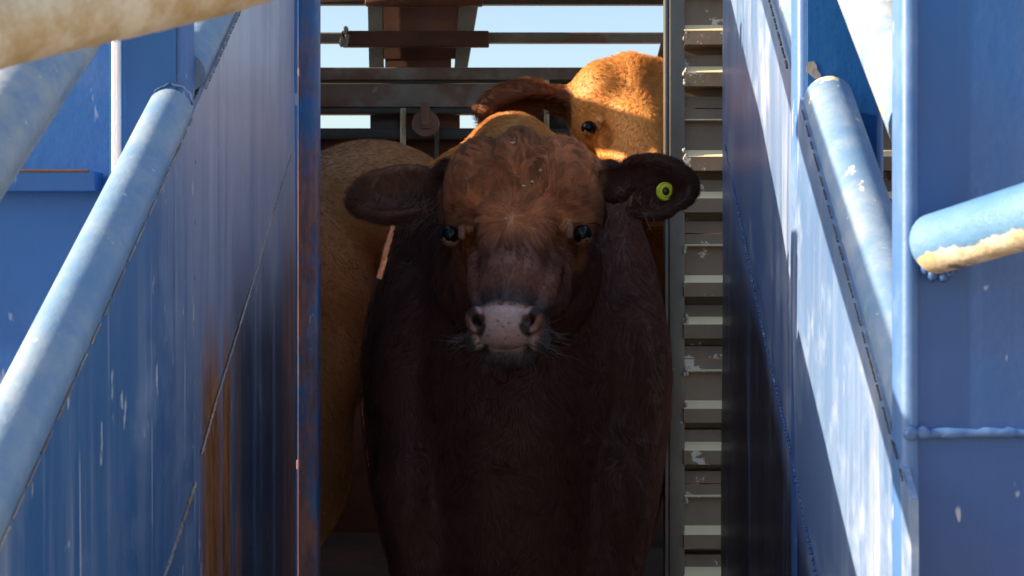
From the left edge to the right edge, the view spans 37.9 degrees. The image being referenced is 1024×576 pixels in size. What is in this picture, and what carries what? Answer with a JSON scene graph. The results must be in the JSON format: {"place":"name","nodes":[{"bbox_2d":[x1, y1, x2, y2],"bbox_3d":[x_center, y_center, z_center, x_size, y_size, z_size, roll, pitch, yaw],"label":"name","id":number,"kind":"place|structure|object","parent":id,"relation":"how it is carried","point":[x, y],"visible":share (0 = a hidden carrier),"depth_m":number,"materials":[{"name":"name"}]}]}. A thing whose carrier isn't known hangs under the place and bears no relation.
{"place":"outdoors","nodes":[
{"label":"outdoors","id":0,"kind":"place"},
{"bbox_2d":[321,6,662,127],"label":"sky","id":1,"kind":"structure","parent":0,"point":[333,18],"materials":[{"name":"blue"}]},
{"label":"ground","id":2,"kind":"structure","parent":0,"visible":0},
{"bbox_2d":[0,0,320,575],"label":"ramp side wall","id":3,"kind":"structure","parent":2,"relation":"on","point":[160,320],"depth_m":1.84,"materials":[{"name":"blue metal"}]},
{"bbox_2d":[0,0,272,69],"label":"rail","id":4,"kind":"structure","parent":3,"relation":"attached to","point":[32,30],"depth_m":0.79,"materials":[{"name":"metal"}]},
{"bbox_2d":[194,0,891,575],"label":"livestock truck","id":5,"kind":"object","parent":2,"relation":"on","point":[420,92],"visible":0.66,"depth_m":3.44,"materials":[{"name":"metal"}]},
{"bbox_2d":[321,139,434,545],"bbox_3d":[-1.362,0.206,4.030,2.468,1.440,0.646,0,0,0],"label":"cow","id":6,"kind":"object","parent":5,"relation":"on","point":[351,250],"visible":0.17,"depth_m":3.89},
{"bbox_2d":[341,110,701,575],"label":"cow","id":7,"kind":"object","parent":5,"relation":"on","point":[516,385],"visible":0.99,"depth_m":3.10},
{"bbox_2d":[469,50,722,483],"bbox_3d":[0.423,0.183,4.619,0.705,1.572,2.162,0,0,11],"label":"cow","id":8,"kind":"object","parent":5,"relation":"on","point":[610,107],"visible":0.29,"depth_m":3.75},
{"bbox_2d":[721,0,918,575],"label":"ramp side wall","id":9,"kind":"structure","parent":2,"relation":"on","point":[807,443],"depth_m":1.86,"materials":[{"name":"blue metal"}]},
{"bbox_2d":[892,0,1023,575],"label":"ramp end gate","id":10,"kind":"structure","parent":9,"relation":"attached to","point":[958,253],"depth_m":1.22,"materials":[{"name":"blue metal"}]}
]}

